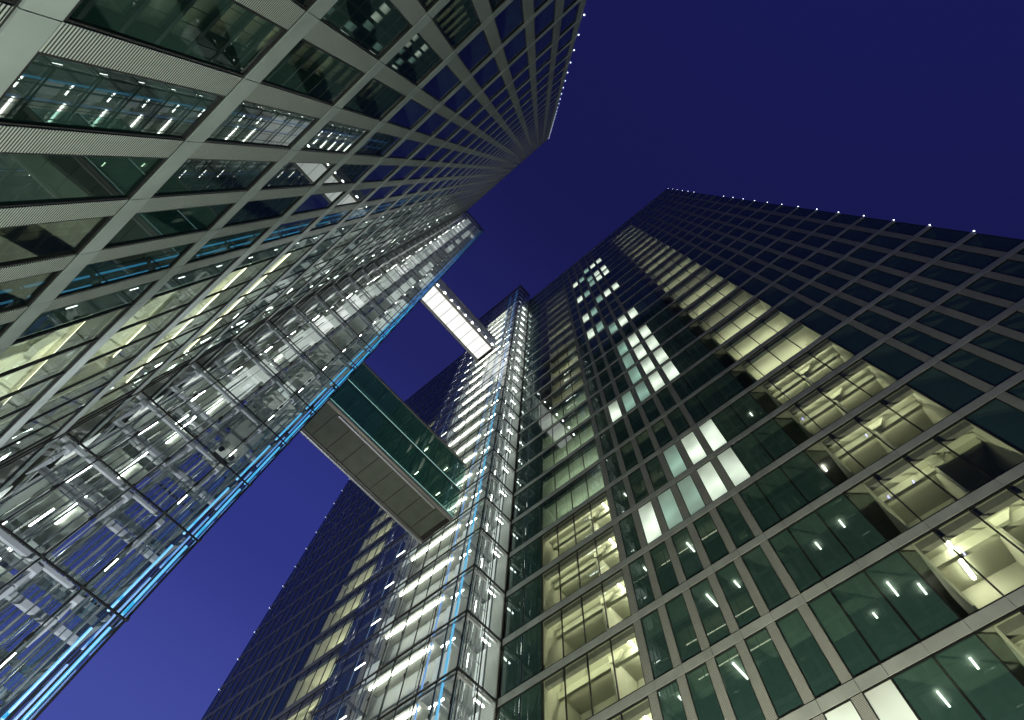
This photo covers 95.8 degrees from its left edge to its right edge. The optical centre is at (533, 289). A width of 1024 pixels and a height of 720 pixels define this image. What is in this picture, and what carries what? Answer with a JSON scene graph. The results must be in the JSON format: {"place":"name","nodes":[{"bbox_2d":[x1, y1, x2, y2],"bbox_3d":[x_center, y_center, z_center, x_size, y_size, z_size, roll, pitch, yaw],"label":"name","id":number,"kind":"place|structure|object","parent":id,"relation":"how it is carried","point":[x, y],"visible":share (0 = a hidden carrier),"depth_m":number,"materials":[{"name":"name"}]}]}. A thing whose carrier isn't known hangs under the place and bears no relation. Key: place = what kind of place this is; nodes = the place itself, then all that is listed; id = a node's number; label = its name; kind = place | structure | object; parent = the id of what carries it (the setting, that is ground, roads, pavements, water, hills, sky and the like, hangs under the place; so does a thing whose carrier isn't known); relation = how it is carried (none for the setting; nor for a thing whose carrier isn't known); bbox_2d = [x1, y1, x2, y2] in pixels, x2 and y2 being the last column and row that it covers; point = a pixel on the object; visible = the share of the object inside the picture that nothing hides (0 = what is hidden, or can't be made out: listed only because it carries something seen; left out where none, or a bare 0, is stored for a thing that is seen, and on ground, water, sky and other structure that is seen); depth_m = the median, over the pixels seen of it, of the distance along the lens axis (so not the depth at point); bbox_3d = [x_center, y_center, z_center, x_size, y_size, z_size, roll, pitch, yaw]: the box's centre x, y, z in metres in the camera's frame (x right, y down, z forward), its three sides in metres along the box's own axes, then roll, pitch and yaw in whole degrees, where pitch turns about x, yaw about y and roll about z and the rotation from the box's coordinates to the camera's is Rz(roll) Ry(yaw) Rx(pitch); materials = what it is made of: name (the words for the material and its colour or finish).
{"place":"outdoors","nodes":[
{"label":"outdoors","id":0,"kind":"place"},
{"bbox_2d":[0,0,585,719],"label":"office tower","id":1,"kind":"structure","parent":0,"point":[212,212],"depth_m":15.68,"materials":[{"name":"black metal"}]},
{"bbox_2d":[0,340,97,400],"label":"window","id":2,"kind":"structure","parent":1,"relation":"in","point":[91,344],"depth_m":12.86,"materials":[{"name":"black"}]},
{"bbox_2d":[0,216,111,267],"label":"window","id":3,"kind":"structure","parent":1,"relation":"in","point":[26,260],"depth_m":8.39,"materials":[{"name":"black glass"}]},
{"bbox_2d":[0,305,132,376],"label":"window","id":4,"kind":"structure","parent":1,"relation":"in","point":[126,309],"depth_m":12.09,"materials":[{"name":"black"}]},
{"bbox_2d":[24,358,134,424],"bbox_3d":[-15.380,3.371,15.772,1.591,3.110,0.075,-39,-79,10],"label":"window","id":5,"kind":"structure","parent":1,"relation":"in","point":[130,361],"depth_m":16.16,"materials":[{"name":"black"}]},
{"bbox_2d":[0,152,165,206],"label":"window","id":6,"kind":"structure","parent":1,"relation":"in","point":[26,179],"depth_m":7.05,"materials":[{"name":"green glass"}]},
{"bbox_2d":[11,280,157,344],"bbox_3d":[-10.708,0.425,11.233,1.121,3.110,0.075,-39,-79,10],"label":"window","id":7,"kind":"structure","parent":1,"relation":"in","point":[49,321],"depth_m":11.04,"materials":[{"name":"black"}]},
{"bbox_2d":[53,331,162,395],"bbox_3d":[-14.155,2.374,15.499,1.591,3.110,0.075,-39,-79,10],"label":"window","id":8,"kind":"structure","parent":1,"relation":"in","point":[156,335],"depth_m":15.94,"materials":[{"name":"black"}]},
{"bbox_2d":[0,51,224,139],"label":"window","id":9,"kind":"structure","parent":1,"relation":"in","point":[52,91],"depth_m":6.23,"materials":[{"name":"green glass"}]},
{"bbox_2d":[56,242,195,297],"bbox_3d":[-9.483,-0.572,10.959,1.121,3.110,0.075,-39,-79,10],"label":"window","id":10,"kind":"structure","parent":1,"relation":"in","point":[103,273],"depth_m":10.75,"materials":[{"name":"blue"}]},
{"bbox_2d":[103,203,234,248],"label":"window","id":11,"kind":"structure","parent":1,"relation":"in","point":[153,225],"depth_m":10.47,"materials":[{"name":"green"}]},
{"bbox_2d":[64,0,285,76],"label":"window","id":12,"kind":"structure","parent":1,"relation":"in","point":[229,36],"depth_m":6.36,"materials":[{"name":"green glass"}]},
{"bbox_2d":[151,256,240,298],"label":"window","id":13,"kind":"structure","parent":1,"relation":"in","point":[192,277],"depth_m":14.65,"materials":[{"name":"black"}]},
{"bbox_2d":[152,158,276,196],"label":"window","id":14,"kind":"structure","parent":1,"relation":"in","point":[194,176],"depth_m":10.19,"materials":[{"name":"black"}]},
{"bbox_2d":[186,226,271,263],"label":"window","id":15,"kind":"structure","parent":1,"relation":"in","point":[234,242],"depth_m":14.36,"materials":[{"name":"blue glass"}]},
{"bbox_2d":[205,100,319,148],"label":"window","id":16,"kind":"structure","parent":1,"relation":"in","point":[253,124],"depth_m":9.90,"materials":[{"name":"black glass"}]},
{"bbox_2d":[232,241,292,271],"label":"window","id":17,"kind":"structure","parent":1,"relation":"in","point":[260,256],"depth_m":18.18,"materials":[{"name":"black"}]},
{"bbox_2d":[222,195,303,227],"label":"window","id":18,"kind":"structure","parent":1,"relation":"in","point":[258,210],"depth_m":14.07,"materials":[{"name":"black glass"}]},
{"bbox_2d":[261,216,319,243],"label":"window","id":19,"kind":"structure","parent":1,"relation":"in","point":[285,230],"depth_m":17.92,"materials":[{"name":"blue glass"}]},
{"bbox_2d":[260,162,335,189],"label":"window","id":20,"kind":"structure","parent":1,"relation":"in","point":[293,174],"depth_m":13.79,"materials":[{"name":"black glass"}]},
{"bbox_2d":[261,38,364,104],"bbox_3d":[-4.584,-4.562,9.866,1.121,3.110,0.075,-39,-79,10],"label":"window","id":21,"kind":"structure","parent":1,"relation":"in","point":[309,71],"depth_m":9.62,"materials":[{"name":"green glass"}]},
{"bbox_2d":[200,264,435,474],"bbox_3d":[-16.165,-3.249,72.825,1.700,99.806,1.450,-39,-79,10],"label":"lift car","id":22,"kind":"object","parent":1,"relation":"hanging from","point":[224,447],"visible":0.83,"depth_m":25.26,"materials":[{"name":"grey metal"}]},
{"bbox_2d":[291,191,345,214],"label":"window","id":23,"kind":"structure","parent":1,"relation":"in","point":[315,202],"depth_m":17.65,"materials":[{"name":"blue glass"}]},
{"bbox_2d":[300,121,370,153],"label":"window","id":24,"kind":"structure","parent":1,"relation":"in","point":[335,137],"depth_m":13.52,"materials":[{"name":"black glass"}]},
{"bbox_2d":[322,164,373,184],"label":"window","id":25,"kind":"structure","parent":1,"relation":"in","point":[347,173],"depth_m":17.35,"materials":[{"name":"black"}]},
{"bbox_2d":[335,188,375,206],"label":"window","id":26,"kind":"structure","parent":1,"relation":"in","point":[355,196],"depth_m":21.20,"materials":[{"name":"black"}]},
{"bbox_2d":[321,0,411,58],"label":"window","id":27,"kind":"structure","parent":1,"relation":"in","point":[375,26],"depth_m":9.60,"materials":[{"name":"green"}]},
{"bbox_2d":[343,78,405,119],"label":"window","id":28,"kind":"structure","parent":1,"relation":"in","point":[376,99],"depth_m":13.24,"materials":[{"name":"green"}]},
{"bbox_2d":[354,132,401,156],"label":"window","id":29,"kind":"structure","parent":1,"relation":"in","point":[379,144],"depth_m":17.07,"materials":[{"name":"blue"}]},
{"bbox_2d":[361,165,398,182],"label":"window","id":30,"kind":"structure","parent":1,"relation":"in","point":[382,172],"depth_m":20.91,"materials":[{"name":"blue glass"}]},
{"bbox_2d":[388,139,423,158],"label":"window","id":31,"kind":"structure","parent":1,"relation":"in","point":[408,147],"depth_m":20.64,"materials":[{"name":"blue glass"}]},
{"bbox_2d":[388,99,431,129],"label":"window","id":32,"kind":"structure","parent":1,"relation":"in","point":[412,112],"depth_m":16.81,"materials":[{"name":"blue glass"}]},
{"bbox_2d":[386,33,441,85],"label":"window","id":33,"kind":"structure","parent":1,"relation":"in","point":[416,60],"depth_m":12.96,"materials":[{"name":"green"}]},
{"bbox_2d":[416,112,448,135],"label":"window","id":34,"kind":"structure","parent":1,"relation":"in","point":[436,121],"depth_m":20.36,"materials":[{"name":"blue glass"}]},
{"bbox_2d":[422,65,460,101],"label":"window","id":35,"kind":"structure","parent":1,"relation":"in","point":[445,81],"depth_m":16.53,"materials":[{"name":"blue glass"}]},
{"bbox_2d":[431,0,480,49],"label":"window","id":36,"kind":"structure","parent":1,"relation":"in","point":[457,19],"depth_m":12.80,"materials":[{"name":"green"}]},
{"bbox_2d":[444,85,473,112],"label":"window","id":37,"kind":"structure","parent":1,"relation":"in","point":[463,95],"depth_m":20.10,"materials":[{"name":"blue glass"}]},
{"bbox_2d":[457,30,491,72],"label":"window","id":38,"kind":"structure","parent":1,"relation":"in","point":[478,50],"depth_m":16.27,"materials":[{"name":"blue glass"}]},
{"bbox_2d":[473,57,499,88],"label":"window","id":39,"kind":"structure","parent":1,"relation":"in","point":[489,71],"depth_m":19.80,"materials":[{"name":"blue glass"}]},
{"bbox_2d":[494,0,523,42],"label":"window","id":40,"kind":"structure","parent":1,"relation":"in","point":[511,18],"depth_m":16.02,"materials":[{"name":"blue glass"}]},
{"bbox_2d":[503,28,526,64],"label":"window","id":41,"kind":"structure","parent":1,"relation":"in","point":[518,44],"depth_m":19.53,"materials":[{"name":"blue glass"}]},
{"bbox_2d":[534,0,555,38],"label":"window","id":42,"kind":"structure","parent":1,"relation":"in","point":[543,20],"depth_m":19.26,"materials":[{"name":"blue glass"}]},
{"bbox_2d":[0,0,1023,719],"label":"sky","id":43,"kind":"structure","parent":0,"point":[905,111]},
{"bbox_2d":[201,188,1023,719],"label":"office tower","id":44,"kind":"structure","parent":0,"point":[725,458],"depth_m":30.14,"materials":[{"name":"black"}]},
{"bbox_2d":[300,362,466,543],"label":"footbridge","id":45,"kind":"object","parent":44,"relation":"attached to","point":[376,438],"visible":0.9,"depth_m":41.53,"materials":[{"name":"grey"}]},
{"bbox_2d":[420,279,496,361],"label":"footbridge","id":46,"kind":"object","parent":44,"relation":"attached to","point":[454,316],"visible":0.91,"depth_m":80.07,"materials":[{"name":"glass"},{"name":"grey steel"}]},
{"bbox_2d":[498,694,519,719],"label":"window","id":47,"kind":"structure","parent":44,"relation":"in","point":[509,710],"depth_m":26.36,"materials":[{"name":"green glass"}]},
{"bbox_2d":[500,634,521,696],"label":"window","id":48,"kind":"structure","parent":44,"relation":"in","point":[512,651],"depth_m":28.72,"materials":[{"name":"green glass"}]},
{"bbox_2d":[504,586,523,637],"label":"window","id":49,"kind":"structure","parent":44,"relation":"in","point":[514,608],"depth_m":32.22,"materials":[{"name":"green glass"}]},
{"bbox_2d":[519,681,541,719],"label":"window","id":50,"kind":"structure","parent":44,"relation":"in","point":[530,699],"depth_m":25.73,"materials":[{"name":"green glass"}]},
{"bbox_2d":[520,621,541,684],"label":"window","id":51,"kind":"structure","parent":44,"relation":"in","point":[531,658],"depth_m":28.43,"materials":[{"name":"green glass"}]},
{"bbox_2d":[523,574,540,625],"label":"window","id":52,"kind":"structure","parent":44,"relation":"in","point":[532,590],"depth_m":31.94,"materials":[{"name":"green glass"}]},
{"bbox_2d":[619,513,640,557],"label":"window","id":53,"kind":"structure","parent":44,"relation":"in","point":[628,530],"depth_m":30.50,"materials":[{"name":"green glass"}]},
{"bbox_2d":[628,555,654,610],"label":"window","id":54,"kind":"structure","parent":44,"relation":"in","point":[643,591],"depth_m":26.99,"materials":[{"name":"green glass"}]},
{"bbox_2d":[637,500,661,543],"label":"window","id":55,"kind":"structure","parent":44,"relation":"in","point":[647,515],"depth_m":30.22,"materials":[{"name":"white glass"}]},
{"bbox_2d":[640,609,672,679],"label":"window","id":56,"kind":"structure","parent":44,"relation":"in","point":[657,648],"depth_m":23.49,"materials":[{"name":"green glass"}]},
{"bbox_2d":[650,541,678,595],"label":"window","id":57,"kind":"structure","parent":44,"relation":"in","point":[663,566],"depth_m":26.72,"materials":[{"name":"green glass"}]},
{"bbox_2d":[657,487,683,529],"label":"window","id":58,"kind":"structure","parent":44,"relation":"in","point":[671,512],"depth_m":29.94,"materials":[{"name":"green glass"}]},
{"bbox_2d":[657,680,686,719],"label":"window","id":59,"kind":"structure","parent":44,"relation":"in","point":[669,696],"depth_m":20.92,"materials":[{"name":"green glass"}]},
{"bbox_2d":[665,593,701,662],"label":"window","id":60,"kind":"structure","parent":44,"relation":"in","point":[685,636],"depth_m":23.20,"materials":[{"name":"green glass"}]},
{"bbox_2d":[671,527,703,579],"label":"window","id":61,"kind":"structure","parent":44,"relation":"in","point":[691,564],"depth_m":26.43,"materials":[{"name":"black"}]},
{"bbox_2d":[676,474,705,515],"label":"window","id":62,"kind":"structure","parent":44,"relation":"in","point":[690,494],"depth_m":29.65,"materials":[{"name":"green glass"}]},
{"bbox_2d":[685,663,724,719],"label":"window","id":63,"kind":"structure","parent":44,"relation":"in","point":[707,706],"depth_m":20.28,"materials":[{"name":"green glass"}]},
{"bbox_2d":[690,578,730,645],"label":"window","id":64,"kind":"structure","parent":44,"relation":"in","point":[715,626],"depth_m":22.93,"materials":[{"name":"green glass"}]},
{"bbox_2d":[693,512,729,564],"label":"window","id":65,"kind":"structure","parent":44,"relation":"in","point":[712,541],"depth_m":26.16,"materials":[{"name":"black"}]},
{"bbox_2d":[696,460,727,501],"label":"window","id":66,"kind":"structure","parent":44,"relation":"in","point":[715,487],"depth_m":29.38,"materials":[{"name":"white glass"}]},
{"bbox_2d":[711,406,747,441],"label":"window","id":67,"kind":"structure","parent":44,"relation":"in","point":[727,421],"depth_m":32.37,"materials":[{"name":"black"}]},
{"bbox_2d":[716,447,750,486],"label":"window","id":68,"kind":"structure","parent":44,"relation":"in","point":[734,468],"depth_m":29.11,"materials":[{"name":"white glass"}]},
{"bbox_2d":[716,497,754,548],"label":"window","id":69,"kind":"structure","parent":44,"relation":"in","point":[731,516],"depth_m":25.87,"materials":[{"name":"black"}]},
{"bbox_2d":[715,562,760,628],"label":"window","id":70,"kind":"structure","parent":44,"relation":"in","point":[744,610],"depth_m":22.64,"materials":[{"name":"green glass"}]},
{"bbox_2d":[714,645,765,719],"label":"window","id":71,"kind":"structure","parent":44,"relation":"in","point":[743,699],"depth_m":19.63,"materials":[{"name":"green glass"}]},
{"bbox_2d":[730,393,767,427],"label":"window","id":72,"kind":"structure","parent":44,"relation":"in","point":[746,407],"depth_m":32.09,"materials":[{"name":"green"}]},
{"bbox_2d":[731,433,773,475],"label":"window","id":73,"kind":"structure","parent":44,"relation":"in","point":[750,452],"depth_m":28.86,"materials":[{"name":"green"}]},
{"bbox_2d":[739,482,781,531],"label":"window","id":74,"kind":"structure","parent":44,"relation":"in","point":[764,514],"depth_m":25.60,"materials":[{"name":"green glass"}]},
{"bbox_2d":[741,545,790,610],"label":"window","id":75,"kind":"structure","parent":44,"relation":"in","point":[766,579],"depth_m":22.36,"materials":[{"name":"green glass"}]},
{"bbox_2d":[745,627,803,717],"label":"window","id":76,"kind":"structure","parent":44,"relation":"in","point":[785,698],"depth_m":19.12,"materials":[{"name":"green glass"}]},
{"bbox_2d":[751,418,797,460],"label":"window","id":77,"kind":"structure","parent":44,"relation":"in","point":[770,435],"depth_m":28.59,"materials":[{"name":"green"}]},
{"bbox_2d":[755,466,808,519],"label":"window","id":78,"kind":"structure","parent":44,"relation":"in","point":[780,492],"depth_m":25.36,"materials":[{"name":"green"}]},
{"bbox_2d":[768,528,821,592],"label":"window","id":79,"kind":"structure","parent":44,"relation":"in","point":[794,560],"depth_m":22.09,"materials":[{"name":"green glass"}]},
{"bbox_2d":[779,451,835,502],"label":"window","id":80,"kind":"structure","parent":44,"relation":"in","point":[804,474],"depth_m":25.07,"materials":[{"name":"green"}]},
{"bbox_2d":[775,609,841,698],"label":"window","id":81,"kind":"structure","parent":44,"relation":"in","point":[818,673],"depth_m":18.84,"materials":[{"name":"green glass"}]},
{"bbox_2d":[787,511,854,579],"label":"window","id":82,"kind":"structure","parent":44,"relation":"in","point":[824,551],"depth_m":21.84,"materials":[{"name":"green glass"}]},
{"bbox_2d":[799,309,842,334],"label":"window","id":83,"kind":"structure","parent":44,"relation":"in","point":[821,322],"depth_m":34.19,"materials":[{"name":"black glass"}]},
{"bbox_2d":[807,590,879,677],"bbox_3d":[12.451,13.835,18.723,1.138,3.110,0.075,-39,-79,10],"label":"window","id":84,"kind":"structure","parent":44,"relation":"in","point":[851,647],"depth_m":18.57,"materials":[{"name":"green glass"}]},
{"bbox_2d":[815,493,887,560],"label":"window","id":85,"kind":"structure","parent":44,"relation":"in","point":[853,530],"depth_m":21.56,"materials":[{"name":"green glass"}]},
{"bbox_2d":[827,324,878,354],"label":"window","id":86,"kind":"structure","parent":44,"relation":"in","point":[854,340],"depth_m":30.69,"materials":[{"name":"black glass"}]},
{"bbox_2d":[830,570,919,662],"bbox_3d":[13.513,12.970,18.486,1.618,3.110,0.075,-39,-79,10],"label":"window","id":87,"kind":"structure","parent":44,"relation":"in","point":[884,631],"depth_m":18.32,"materials":[{"name":"green glass"}]},
{"bbox_2d":[853,310,900,334],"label":"window","id":88,"kind":"structure","parent":44,"relation":"in","point":[880,323],"depth_m":30.38,"materials":[{"name":"black glass"}]},
{"bbox_2d":[862,678,918,719],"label":"window","id":89,"kind":"structure","parent":44,"relation":"in","point":[885,699],"depth_m":16.20,"materials":[{"name":"white glass"}]},
{"bbox_2d":[862,342,924,379],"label":"window","id":90,"kind":"structure","parent":44,"relation":"in","point":[891,360],"depth_m":27.19,"materials":[{"name":"black"}]},
{"bbox_2d":[875,295,924,318],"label":"window","id":91,"kind":"structure","parent":44,"relation":"in","point":[901,307],"depth_m":30.10,"materials":[{"name":"black glass"}]},
{"bbox_2d":[863,550,961,641],"bbox_3d":[14.759,11.955,18.208,1.618,3.110,0.075,-39,-79,10],"label":"window","id":92,"kind":"structure","parent":44,"relation":"in","point":[915,601],"depth_m":18.04,"materials":[{"name":"green glass"}]},
{"bbox_2d":[892,326,950,356],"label":"window","id":93,"kind":"structure","parent":44,"relation":"in","point":[929,345],"depth_m":26.87,"materials":[{"name":"black glass"}]},
{"bbox_2d":[896,280,949,302],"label":"window","id":94,"kind":"structure","parent":44,"relation":"in","point":[923,291],"depth_m":29.82,"materials":[{"name":"black glass"}]},
{"bbox_2d":[890,656,982,719],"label":"window","id":95,"kind":"structure","parent":44,"relation":"in","point":[928,690],"depth_m":15.66,"materials":[{"name":"green glass"}]},
{"bbox_2d":[906,366,984,411],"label":"window","id":96,"kind":"structure","parent":44,"relation":"in","point":[952,393],"depth_m":23.68,"materials":[{"name":"black"}]},
{"bbox_2d":[918,265,974,285],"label":"window","id":97,"kind":"structure","parent":44,"relation":"in","point":[938,273],"depth_m":29.53,"materials":[{"name":"black glass"}]},
{"bbox_2d":[916,310,978,338],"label":"window","id":98,"kind":"structure","parent":44,"relation":"in","point":[946,324],"depth_m":26.58,"materials":[{"name":"black glass"}]},
{"bbox_2d":[940,249,999,268],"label":"window","id":99,"kind":"structure","parent":44,"relation":"in","point":[971,259],"depth_m":29.26,"materials":[{"name":"black glass"}]},
{"bbox_2d":[941,293,1007,320],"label":"window","id":100,"kind":"structure","parent":44,"relation":"in","point":[983,310],"depth_m":26.30,"materials":[{"name":"black glass"}]},
{"bbox_2d":[932,633,1023,719],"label":"window","id":101,"kind":"structure","parent":44,"relation":"in","point":[990,687],"depth_m":15.12,"materials":[{"name":"green glass"}]},
{"bbox_2d":[941,348,1016,386],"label":"window","id":102,"kind":"structure","parent":44,"relation":"in","point":[987,371],"depth_m":23.36,"materials":[{"name":"black glass"}]},
{"bbox_2d":[963,233,1023,251],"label":"window","id":103,"kind":"structure","parent":44,"relation":"in","point":[1005,244],"depth_m":28.97,"materials":[{"name":"black glass"}]},
{"bbox_2d":[964,398,1023,452],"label":"window","id":104,"kind":"structure","parent":44,"relation":"in","point":[1002,420],"depth_m":20.75,"materials":[{"name":"black"}]},
{"bbox_2d":[965,276,1023,302],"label":"window","id":105,"kind":"structure","parent":44,"relation":"in","point":[992,287],"depth_m":26.14,"materials":[{"name":"black glass"}]},
{"bbox_2d":[969,330,1023,364],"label":"window","id":106,"kind":"structure","parent":44,"relation":"in","point":[1012,349],"depth_m":23.48,"materials":[{"name":"black glass"}]},
{"bbox_2d":[991,259,1023,278],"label":"window","id":107,"kind":"structure","parent":44,"relation":"in","point":[1009,267],"depth_m":26.65,"materials":[{"name":"black"}]},
{"bbox_2d":[997,311,1023,332],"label":"window","id":108,"kind":"structure","parent":44,"relation":"in","point":[1015,321],"depth_m":24.00,"materials":[{"name":"black"}]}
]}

